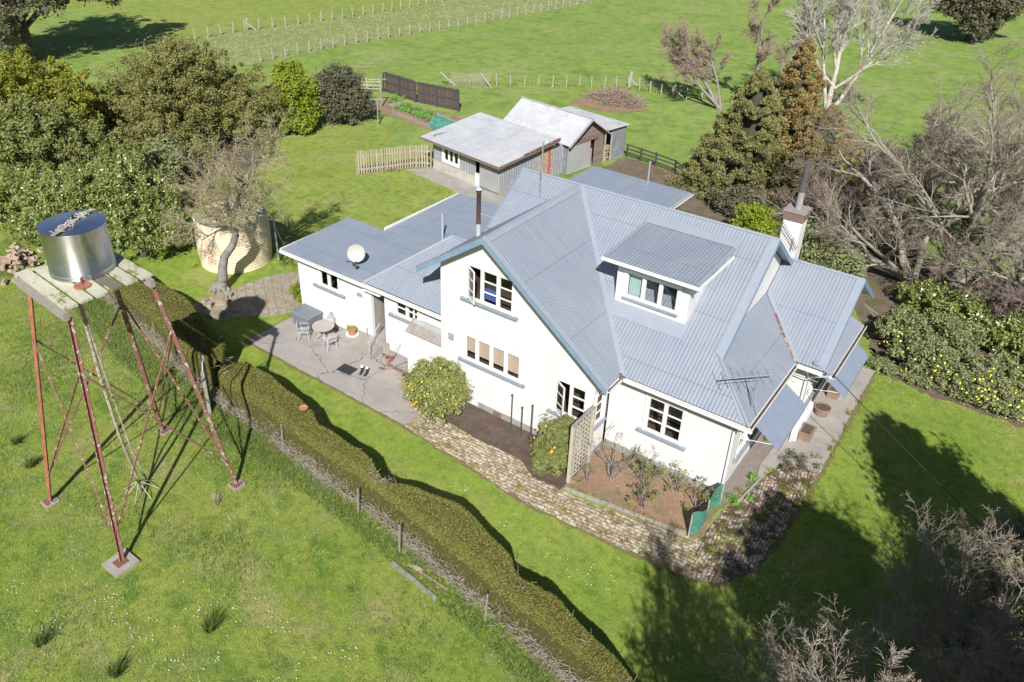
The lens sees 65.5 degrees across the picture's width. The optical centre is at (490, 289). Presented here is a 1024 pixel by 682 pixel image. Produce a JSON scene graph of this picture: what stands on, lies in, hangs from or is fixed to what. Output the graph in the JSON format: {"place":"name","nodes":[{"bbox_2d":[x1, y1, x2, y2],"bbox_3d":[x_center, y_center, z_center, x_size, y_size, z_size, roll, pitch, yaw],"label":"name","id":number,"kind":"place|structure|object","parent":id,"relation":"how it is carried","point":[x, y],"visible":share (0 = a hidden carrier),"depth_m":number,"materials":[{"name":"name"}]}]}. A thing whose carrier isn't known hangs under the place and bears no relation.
{"place":"outdoors","nodes":[
{"label":"outdoors","id":0,"kind":"place"},
{"bbox_2d":[2,117,291,242],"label":"leaf litter under trees","id":1,"kind":"object","parent":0,"point":[228,141],"visible":0.04,"depth_m":53.82,"materials":[{"name":"plant"}]},
{"bbox_2d":[0,43,106,125],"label":"yellow olive tree","id":2,"kind":"object","parent":1,"relation":"on","point":[43,86],"visible":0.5,"depth_m":48.57,"materials":[{"name":"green plant"}]},
{"bbox_2d":[0,92,150,201],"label":"feathery tree","id":3,"kind":"object","parent":1,"relation":"on","point":[39,139],"visible":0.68,"depth_m":42.43,"materials":[{"name":"green plant"}]},
{"bbox_2d":[135,129,191,184],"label":"silver shrub","id":4,"kind":"object","parent":1,"relation":"on","point":[156,156],"visible":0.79,"depth_m":47.78,"materials":[{"name":"green plant"}]},
{"bbox_2d":[78,32,297,165],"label":"evergreen tree","id":5,"kind":"object","parent":1,"relation":"on","point":[181,81],"visible":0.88,"depth_m":52.11,"materials":[{"name":"green plant"}]},
{"bbox_2d":[194,271,301,319],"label":"stone path","id":6,"kind":"structure","parent":0,"point":[267,296],"depth_m":37.57,"materials":[{"name":"beige stone"}]},
{"bbox_2d":[193,289,241,318],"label":"stone slabs","id":7,"kind":"structure","parent":6,"relation":"on","point":[221,298],"depth_m":36.85,"materials":[{"name":"beige stone"}]},
{"bbox_2d":[228,117,456,245],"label":"lawn","id":8,"kind":"structure","parent":0,"point":[330,187],"depth_m":50.44,"materials":[{"name":"green plant"}]},
{"bbox_2d":[264,58,326,134],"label":"lime shrub","id":9,"kind":"object","parent":8,"relation":"on","point":[291,80],"visible":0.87,"depth_m":57.34,"materials":[{"name":"green plant"}]},
{"bbox_2d":[311,59,379,124],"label":"dark shrub","id":10,"kind":"object","parent":8,"relation":"on","point":[343,95],"visible":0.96,"depth_m":59.45,"materials":[{"name":"green plant"}]},
{"bbox_2d":[355,145,431,174],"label":"picket fence","id":11,"kind":"object","parent":8,"relation":"on","point":[385,153],"visible":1,"depth_m":52.32,"materials":[{"name":"beige wood"}]},
{"bbox_2d":[248,317,466,424],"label":"patio","id":12,"kind":"structure","parent":0,"point":[375,388],"depth_m":32.91,"materials":[{"name":"concrete"}]},
{"bbox_2d":[290,303,322,330],"bbox_3d":[-8.199,1.258,35.498,1.180,0.720,0.860,21,35,31],"label":"storage box","id":13,"kind":"object","parent":12,"relation":"on","point":[304,314],"visible":0.89,"depth_m":35.23,"materials":[{"name":"grey plastic"}]},
{"bbox_2d":[394,355,473,425],"bbox_3d":[-2.140,3.649,29.840,2.574,2.663,2.941,-20,36,-33],"label":"citrus bush","id":14,"kind":"object","parent":12,"relation":"on","point":[438,383],"visible":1,"depth_m":29.23,"materials":[{"name":"green plant"}]},
{"bbox_2d":[198,0,596,63],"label":"vineyard rows","id":15,"kind":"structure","parent":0,"point":[453,9],"depth_m":95.00,"materials":[{"name":"green plant"}]},
{"bbox_2d":[0,0,1023,584],"bbox_3d":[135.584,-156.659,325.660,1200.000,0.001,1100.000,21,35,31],"label":"ground","id":16,"kind":"structure","parent":0,"point":[604,38],"depth_m":79.88,"materials":[{"name":"green plant"}]},
{"bbox_2d":[0,160,85,251],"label":"laurel tree","id":17,"kind":"object","parent":16,"relation":"on","point":[19,195],"visible":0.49,"depth_m":40.53,"materials":[{"name":"green plant"}]},
{"bbox_2d":[0,0,120,61],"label":"dark spreading tree","id":18,"kind":"object","parent":16,"relation":"on","point":[11,11],"visible":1,"depth_m":71.27,"materials":[{"name":"green plant"}]},
{"bbox_2d":[55,0,445,36],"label":"paddock","id":19,"kind":"structure","parent":16,"relation":"on","point":[185,16],"depth_m":99.84,"materials":[{"name":"green plant"}]},
{"bbox_2d":[0,220,569,681],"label":"paddock","id":20,"kind":"structure","parent":16,"relation":"on","point":[222,638],"depth_m":23.69,"materials":[{"name":"green plant"}]},
{"bbox_2d":[0,242,45,285],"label":"firewood heap","id":21,"kind":"object","parent":20,"relation":"on","point":[13,260],"visible":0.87,"depth_m":39.53,"materials":[{"name":"brown wood"}]},
{"bbox_2d":[78,303,158,502],"bbox_3d":[-11.484,3.292,24.445,1.156,7.908,1.191,21,35,31],"label":"down pipe","id":22,"kind":"object","parent":20,"relation":"on","point":[90,337],"visible":0.94,"depth_m":24.09,"materials":[{"name":"grey metal"}]},
{"bbox_2d":[15,252,245,578],"bbox_3d":[-11.388,3.269,24.386,5.000,8.100,5.000,21,35,31],"label":"tank stand","id":23,"kind":"object","parent":20,"relation":"on","point":[52,299],"visible":0.9,"depth_m":23.24,"materials":[{"name":"red metal"}]},
{"bbox_2d":[37,208,116,289],"bbox_3d":[-11.618,-1.289,22.499,2.092,1.700,1.764,21,35,31],"label":"steel water tank","id":24,"kind":"object","parent":23,"relation":"on","point":[77,246],"visible":1,"depth_m":22.10,"materials":[{"name":"silver metal"}]},
{"bbox_2d":[200,355,211,413],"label":"gate","id":25,"kind":"structure","parent":20,"relation":"on","point":[205,382],"depth_m":29.83,"materials":[{"name":"white paint"}]},
{"bbox_2d":[194,602,229,633],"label":"grass tussock","id":26,"kind":"object","parent":20,"relation":"on","point":[210,624],"depth_m":21.75,"materials":[{"name":"green plant"}]},
{"bbox_2d":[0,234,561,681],"bbox_3d":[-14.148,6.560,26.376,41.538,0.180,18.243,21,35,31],"label":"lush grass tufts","id":27,"kind":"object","parent":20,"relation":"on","point":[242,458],"visible":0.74,"depth_m":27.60,"materials":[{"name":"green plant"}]},
{"bbox_2d":[56,283,563,681],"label":"hedge side grass","id":28,"kind":"structure","parent":20,"relation":"on","point":[519,670],"depth_m":27.85,"materials":[{"name":"green plant"}]},
{"bbox_2d":[390,561,436,600],"bbox_3d":[-2.285,8.567,23.434,1.913,0.070,0.134,25,37,36],"label":"fallen rail","id":29,"kind":"object","parent":20,"relation":"on","point":[419,584],"visible":1,"depth_m":23.40,"materials":[{"name":"wood"}]},
{"bbox_2d":[244,316,402,425],"bbox_3d":[-6.157,3.093,33.129,9.279,0.001,3.221,21,35,31],"label":"patio edge","id":30,"kind":"object","parent":16,"relation":"on","point":[324,383],"visible":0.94,"depth_m":32.15,"materials":[{"name":"grey concrete"}]},
{"bbox_2d":[139,0,600,65],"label":"dry grass strip","id":31,"kind":"object","parent":16,"relation":"on","point":[386,23],"visible":0.81,"depth_m":92.21,"materials":[{"name":"plant"}]},
{"bbox_2d":[193,0,442,38],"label":"wire fence","id":32,"kind":"object","parent":31,"relation":"on","point":[309,17],"visible":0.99,"depth_m":94.58,"materials":[{"name":"wood"}]},
{"bbox_2d":[258,0,597,62],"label":"wire fence","id":33,"kind":"object","parent":31,"relation":"on","point":[430,23],"visible":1,"depth_m":89.81,"materials":[{"name":"grey wood"}]},
{"bbox_2d":[370,97,462,130],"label":"vegetable bed","id":34,"kind":"object","parent":16,"relation":"on","point":[385,108],"visible":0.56,"depth_m":63.92,"materials":[{"name":"brown soil"}]},
{"bbox_2d":[387,92,436,120],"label":"vegetables","id":35,"kind":"object","parent":34,"relation":"on","point":[409,109],"visible":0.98,"depth_m":64.15,"materials":[{"name":"green plant"}]},
{"bbox_2d":[382,71,459,111],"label":"board fence","id":36,"kind":"object","parent":16,"relation":"on","point":[439,96],"visible":0.95,"depth_m":65.94,"materials":[{"name":"brown wood"}]},
{"bbox_2d":[209,357,637,681],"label":"hedge","id":37,"kind":"object","parent":16,"relation":"on","point":[457,543],"visible":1,"depth_m":23.75,"materials":[{"name":"green plant"}]},
{"bbox_2d":[406,167,504,205],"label":"shed apron","id":38,"kind":"object","parent":16,"relation":"on","point":[454,184],"visible":0.58,"depth_m":50.74,"materials":[{"name":"concrete"}]},
{"bbox_2d":[420,112,564,195],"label":"shed","id":39,"kind":"structure","parent":16,"relation":"on","point":[502,152],"depth_m":51.03,"materials":[{"name":"white paint"}]},
{"bbox_2d":[479,163,499,193],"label":"sheet door","id":40,"kind":"structure","parent":39,"relation":"in","point":[489,176],"depth_m":49.43,"materials":[{"name":"white metal"}]},
{"bbox_2d":[440,402,585,489],"bbox_3d":[0.642,5.567,28.967,5.696,0.060,1.982,21,35,31],"label":"garden bed","id":41,"kind":"object","parent":16,"relation":"on","point":[484,426],"visible":0.73,"depth_m":29.26,"materials":[{"name":"soil"}]},
{"bbox_2d":[527,413,577,478],"bbox_3d":[2.174,5.344,27.404,1.892,2.266,1.799,21,35,31],"label":"leafy bush","id":42,"kind":"object","parent":41,"relation":"on","point":[550,447],"visible":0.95,"depth_m":27.13,"materials":[{"name":"green plant"}]},
{"bbox_2d":[279,140,877,493],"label":"house","id":43,"kind":"structure","parent":16,"relation":"on","point":[647,314],"depth_m":28.07,"materials":[{"name":"concrete"}]},
{"bbox_2d":[313,269,345,298],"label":"window","id":44,"kind":"structure","parent":43,"relation":"in","point":[330,283],"depth_m":34.54,"materials":[{"name":"white paint"}]},
{"bbox_2d":[388,300,419,323],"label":"window","id":45,"kind":"structure","parent":43,"relation":"in","point":[404,313],"depth_m":32.21,"materials":[{"name":"white paint"}]},
{"bbox_2d":[460,261,517,320],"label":"window","id":46,"kind":"structure","parent":43,"relation":"in","point":[487,289],"depth_m":28.23,"materials":[{"name":"white paint"}]},
{"bbox_2d":[458,331,524,388],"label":"window","id":47,"kind":"structure","parent":43,"relation":"in","point":[504,364],"depth_m":29.25,"materials":[{"name":"white paint"}]},
{"bbox_2d":[546,375,609,429],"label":"window","id":48,"kind":"structure","parent":43,"relation":"in","point":[570,398],"depth_m":28.01,"materials":[{"name":"white paint"}]},
{"bbox_2d":[622,268,681,314],"bbox_3d":[5.470,0.043,26.931,2.110,1.070,0.220,21,35,31],"label":"window","id":49,"kind":"structure","parent":43,"relation":"in","point":[634,284],"depth_m":27.06,"materials":[{"name":"white paint"}]},
{"bbox_2d":[636,393,687,451],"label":"window","id":50,"kind":"structure","parent":43,"relation":"in","point":[664,421],"depth_m":27.29,"materials":[{"name":"white paint"}]},
{"bbox_2d":[732,427,758,463],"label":"window","id":51,"kind":"structure","parent":43,"relation":"in","point":[741,447],"depth_m":27.30,"materials":[{"name":"white paint"}]},
{"bbox_2d":[803,368,823,407],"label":"window","id":52,"kind":"structure","parent":43,"relation":"in","point":[809,394],"depth_m":29.95,"materials":[{"name":"white paint"}]},
{"bbox_2d":[569,96,647,113],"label":"bare soil patch","id":53,"kind":"object","parent":16,"relation":"on","point":[587,104],"visible":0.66,"depth_m":66.73,"materials":[{"name":"brown soil"}]},
{"bbox_2d":[581,83,648,109],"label":"brush pile","id":54,"kind":"object","parent":53,"relation":"on","point":[620,96],"visible":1,"depth_m":67.49,"materials":[{"name":"brown wood"}]},
{"bbox_2d":[469,74,764,103],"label":"wire fence","id":55,"kind":"object","parent":16,"relation":"on","point":[510,79],"visible":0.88,"depth_m":71.53,"materials":[{"name":"grey wood"}]},
{"bbox_2d":[401,372,877,587],"bbox_3d":[7.364,6.460,27.726,20.014,0.001,9.290,-5,30,-11],"label":"mossy path edge","id":56,"kind":"object","parent":16,"relation":"on","point":[759,568],"visible":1,"depth_m":26.16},
{"bbox_2d":[563,444,721,538],"bbox_3d":[5.150,6.891,26.829,4.699,0.050,2.854,21,35,31],"label":"rose bed","id":57,"kind":"object","parent":16,"relation":"on","point":[669,508],"visible":0.82,"depth_m":26.85,"materials":[{"name":"brown soil"}]},
{"bbox_2d":[566,404,595,483],"bbox_3d":[3.066,5.272,27.056,0.120,2.470,1.420,21,35,31],"label":"lattice screen","id":58,"kind":"object","parent":57,"relation":"on","point":[573,452],"visible":0.96,"depth_m":26.93,"materials":[{"name":"beige wood"}]},
{"bbox_2d":[564,486,685,535],"bbox_3d":[4.334,7.247,26.072,4.179,0.090,0.135,16,32,24],"label":"stone edging","id":59,"kind":"object","parent":57,"relation":"on","point":[598,501],"visible":0.99,"depth_m":26.05,"materials":[{"name":"stone"}]},
{"bbox_2d":[627,479,664,514],"bbox_3d":[4.977,6.789,25.918,1.110,1.045,0.932,-12,32,-23],"label":"rose bush","id":60,"kind":"object","parent":57,"relation":"on","point":[640,495],"visible":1,"depth_m":25.87,"materials":[{"name":"green plant"}]},
{"bbox_2d":[629,449,666,487],"bbox_3d":[5.252,6.124,26.517,1.274,1.626,1.312,21,35,31],"label":"rose bush","id":61,"kind":"object","parent":57,"relation":"on","point":[647,468],"visible":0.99,"depth_m":26.45,"materials":[{"name":"green plant"}]},
{"bbox_2d":[657,460,692,493],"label":"rose bush","id":62,"kind":"object","parent":57,"relation":"on","point":[678,481],"visible":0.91,"depth_m":26.61,"materials":[{"name":"green plant"}]},
{"bbox_2d":[685,475,719,509],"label":"rose bush","id":63,"kind":"object","parent":57,"relation":"on","point":[705,498],"visible":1,"depth_m":25.86,"materials":[{"name":"green plant"}]},
{"bbox_2d":[688,483,724,536],"bbox_3d":[6.941,7.075,25.542,0.214,0.974,1.963,24,36,34],"label":"shade cloth fence","id":64,"kind":"object","parent":57,"relation":"on","point":[698,520],"visible":0.99,"depth_m":25.30,"materials":[{"name":"green fabric"}]},
{"bbox_2d":[658,14,733,110],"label":"bare pink tree","id":65,"kind":"object","parent":16,"relation":"on","point":[699,57],"visible":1,"depth_m":65.84,"materials":[{"name":"grey plant"}]},
{"bbox_2d":[665,67,800,202],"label":"conifer","id":66,"kind":"object","parent":16,"relation":"on","point":[751,126],"visible":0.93,"depth_m":48.90,"materials":[{"name":"green plant"}]},
{"bbox_2d":[720,435,773,508],"bbox_3d":[9.113,6.359,27.964,0.791,0.001,4.956,21,35,31],"label":"side grit strip","id":67,"kind":"object","parent":16,"relation":"on","point":[753,460],"visible":0.83,"depth_m":27.98,"materials":[{"name":"grey gravel"}]},
{"bbox_2d":[726,37,829,184],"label":"conifer","id":68,"kind":"object","parent":16,"relation":"on","point":[794,84],"visible":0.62,"depth_m":49.47,"materials":[{"name":"brown plant"}]},
{"bbox_2d":[740,0,818,91],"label":"bare pink tree","id":69,"kind":"object","parent":16,"relation":"on","point":[761,57],"visible":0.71,"depth_m":63.70,"materials":[{"name":"grey plant"}]},
{"bbox_2d":[760,104,869,232],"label":"conifer","id":70,"kind":"object","parent":16,"relation":"on","point":[803,138],"visible":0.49,"depth_m":47.32,"materials":[{"name":"brown plant"}]},
{"bbox_2d":[782,0,939,108],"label":"bare white tree","id":71,"kind":"object","parent":16,"relation":"on","point":[844,22],"visible":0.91,"depth_m":61.89,"materials":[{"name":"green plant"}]},
{"bbox_2d":[804,147,960,266],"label":"brown bare tree","id":72,"kind":"object","parent":16,"relation":"on","point":[862,170],"visible":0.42,"depth_m":42.65,"materials":[{"name":"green plant"}]},
{"bbox_2d":[855,246,1023,426],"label":"flower bed","id":73,"kind":"object","parent":16,"relation":"on","point":[883,284],"visible":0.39,"depth_m":38.47,"materials":[{"name":"brown soil"}]},
{"bbox_2d":[800,32,1023,290],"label":"bare tree","id":74,"kind":"object","parent":73,"relation":"on","point":[993,171],"visible":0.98,"depth_m":36.02,"materials":[{"name":"grey plant"}]},
{"bbox_2d":[866,355,991,411],"bbox_3d":[17.890,3.716,32.602,5.164,0.741,1.278,23,36,34],"label":"trailing shrub","id":75,"kind":"object","parent":73,"relation":"on","point":[885,364],"visible":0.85,"depth_m":32.61,"materials":[{"name":"green plant"}]},
{"bbox_2d":[874,305,1023,404],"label":"yellow flower bush","id":76,"kind":"object","parent":73,"relation":"on","point":[925,347],"visible":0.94,"depth_m":32.87,"materials":[{"name":"green plant"}]},
{"bbox_2d":[894,277,1023,363],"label":"dark green shrub","id":77,"kind":"object","parent":73,"relation":"on","point":[932,299],"visible":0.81,"depth_m":35.03,"materials":[{"name":"green plant"}]},
{"bbox_2d":[902,55,1023,304],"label":"bare tree","id":78,"kind":"object","parent":73,"relation":"on","point":[1018,267],"visible":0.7,"depth_m":36.38,"materials":[{"name":"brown plant"}]},
{"bbox_2d":[964,366,1023,421],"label":"yellow flower bush","id":79,"kind":"object","parent":73,"relation":"on","point":[1007,401],"visible":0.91,"depth_m":30.90,"materials":[{"name":"green plant"}]},
{"bbox_2d":[982,272,1023,330],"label":"brown bare tree","id":80,"kind":"object","parent":73,"relation":"on","point":[1010,296],"visible":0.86,"depth_m":34.02,"materials":[{"name":"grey plant"}]},
{"bbox_2d":[865,99,1023,247],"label":"brown bare tree","id":81,"kind":"object","parent":16,"relation":"on","point":[963,226],"visible":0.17,"depth_m":44.80,"materials":[{"name":"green plant"}]},
{"bbox_2d":[919,0,1023,40],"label":"distant tree","id":82,"kind":"object","parent":16,"relation":"on","point":[975,16],"visible":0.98,"depth_m":90.38,"materials":[{"name":"green plant"}]},
{"bbox_2d":[405,411,699,575],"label":"brick path","id":83,"kind":"structure","parent":0,"point":[669,547],"depth_m":26.29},
{"bbox_2d":[412,395,862,576],"bbox_3d":[6.520,6.532,27.305,17.996,0.195,7.886,-3,29,-8],"label":"path moss","id":84,"kind":"object","parent":83,"relation":"on","point":[710,547],"visible":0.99,"depth_m":26.16,"materials":[{"name":"green plant"}]},
{"bbox_2d":[503,97,629,174],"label":"barn","id":85,"kind":"structure","parent":0,"point":[586,137],"depth_m":53.74,"materials":[{"name":"metal"}]},
{"bbox_2d":[566,140,590,174],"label":"sliding door","id":86,"kind":"structure","parent":85,"relation":"in","point":[578,155],"depth_m":52.79,"materials":[{"name":"grey metal"}]},
{"bbox_2d":[113,240,1023,681],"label":"lawn","id":87,"kind":"structure","parent":0,"point":[181,270],"depth_m":25.59,"materials":[{"name":"green plant"}]},
{"bbox_2d":[27,144,193,257],"bbox_3d":[-19.187,-4.172,39.934,8.019,5.704,5.327,5,29,6],"label":"laurel tree","id":88,"kind":"object","parent":87,"relation":"on","point":[126,197],"visible":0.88,"depth_m":39.07,"materials":[{"name":"green plant"}]},
{"bbox_2d":[92,274,228,393],"bbox_3d":[-14.931,0.852,35.085,2.473,1.703,13.131,-24,38,-37],"label":"hedge","id":89,"kind":"object","parent":87,"relation":"on","point":[197,336],"visible":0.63,"depth_m":33.20,"materials":[{"name":"green plant"}]},
{"bbox_2d":[153,95,299,294],"bbox_3d":[-11.881,-3.700,35.924,7.045,9.290,5.535,-4,30,-9],"label":"leaning tree","id":90,"kind":"object","parent":87,"relation":"on","point":[242,187],"visible":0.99,"depth_m":35.27,"materials":[{"name":"grey plant"}]},
{"bbox_2d":[192,198,290,273],"bbox_3d":[-12.942,-2.757,40.435,4.157,2.790,3.680,21,35,31],"label":"water tank","id":91,"kind":"object","parent":87,"relation":"on","point":[242,258],"visible":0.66,"depth_m":39.45,"materials":[{"name":"beige plastic"}]},
{"bbox_2d":[718,611,880,681],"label":"spindly sapling","id":92,"kind":"object","parent":87,"relation":"on","point":[740,658],"visible":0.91,"depth_m":17.68,"materials":[{"name":"brown plant"}]},
{"bbox_2d":[772,620,921,681],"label":"tall bare tree","id":93,"kind":"object","parent":87,"relation":"on","point":[817,664],"visible":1,"depth_m":11.77,"materials":[{"name":"grey plant"}]},
{"bbox_2d":[745,584,968,681],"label":"spindly sapling","id":94,"kind":"object","parent":87,"relation":"on","point":[855,636],"visible":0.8,"depth_m":17.15,"materials":[{"name":"brown plant"}]},
{"bbox_2d":[817,492,1023,676],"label":"spindly sapling","id":95,"kind":"object","parent":87,"relation":"on","point":[944,616],"visible":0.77,"depth_m":19.14,"materials":[{"name":"brown plant"}]},
{"bbox_2d":[877,601,1023,681],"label":"bare tree","id":96,"kind":"object","parent":87,"relation":"on","point":[1009,660],"visible":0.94,"depth_m":15.96,"materials":[{"name":"grey plant"}]},
{"bbox_2d":[908,567,1023,681],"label":"bare tree","id":97,"kind":"object","parent":87,"relation":"on","point":[962,633],"visible":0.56,"depth_m":17.89,"materials":[{"name":"grey plant"}]},
{"bbox_2d":[948,498,1023,588],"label":"bare tree","id":98,"kind":"object","parent":87,"relation":"on","point":[1016,529],"visible":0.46,"depth_m":21.89,"materials":[{"name":"grey plant"}]},
{"bbox_2d":[952,542,1023,643],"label":"bare tree","id":99,"kind":"object","parent":87,"relation":"on","point":[993,587],"visible":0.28,"depth_m":20.60,"materials":[{"name":"grey plant"}]},
{"bbox_2d":[456,79,738,102],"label":"fence line grass","id":100,"kind":"structure","parent":0,"point":[600,86],"depth_m":71.92,"materials":[{"name":"green plant"}]},
{"bbox_2d":[601,157,821,249],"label":"yard dirt","id":101,"kind":"structure","parent":0,"point":[694,204],"depth_m":51.91,"materials":[{"name":"brown soil"}]},
{"bbox_2d":[625,143,688,180],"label":"rail fence","id":102,"kind":"object","parent":101,"relation":"on","point":[655,157],"visible":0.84,"depth_m":54.29,"materials":[{"name":"brown wood"}]},
{"bbox_2d":[706,180,772,215],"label":"dark shrub","id":103,"kind":"object","parent":101,"relation":"on","point":[721,199],"visible":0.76,"depth_m":46.87,"materials":[{"name":"green plant"}]},
{"bbox_2d":[729,199,778,237],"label":"clipped lime bush","id":104,"kind":"object","parent":101,"relation":"on","point":[755,216],"visible":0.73,"depth_m":42.59,"materials":[{"name":"green plant"}]},
{"bbox_2d":[780,219,869,276],"bbox_3d":[16.555,-1.681,39.475,4.635,3.408,3.156,2,29,1],"label":"green shrub","id":105,"kind":"object","parent":101,"relation":"on","point":[844,262],"visible":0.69,"depth_m":38.84,"materials":[{"name":"green plant"}]},
{"bbox_2d":[721,94,1023,284],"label":"bare tree","id":106,"kind":"object","parent":101,"relation":"on","point":[903,274],"visible":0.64,"depth_m":39.69,"materials":[{"name":"grey plant"}]},
{"bbox_2d":[688,460,818,582],"bbox_3d":[8.608,7.478,25.967,2.087,0.050,7.204,21,35,31],"label":"flower bed","id":107,"kind":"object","parent":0,"point":[758,540],"depth_m":25.57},
{"bbox_2d":[779,448,822,474],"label":"dead shrub","id":108,"kind":"object","parent":107,"relation":"on","point":[783,468],"visible":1,"depth_m":28.01,"materials":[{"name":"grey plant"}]},
{"bbox_2d":[757,367,874,479],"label":"concrete path","id":109,"kind":"structure","parent":0,"point":[830,426],"depth_m":29.85,"materials":[{"name":"grey concrete"}]},
{"bbox_2d":[798,422,816,442],"bbox_3d":[11.706,5.329,29.500,0.480,0.368,0.720,21,35,31],"label":"planter box","id":110,"kind":"object","parent":109,"relation":"on","point":[806,431],"visible":1,"depth_m":29.33,"materials":[{"name":"ceramic"}]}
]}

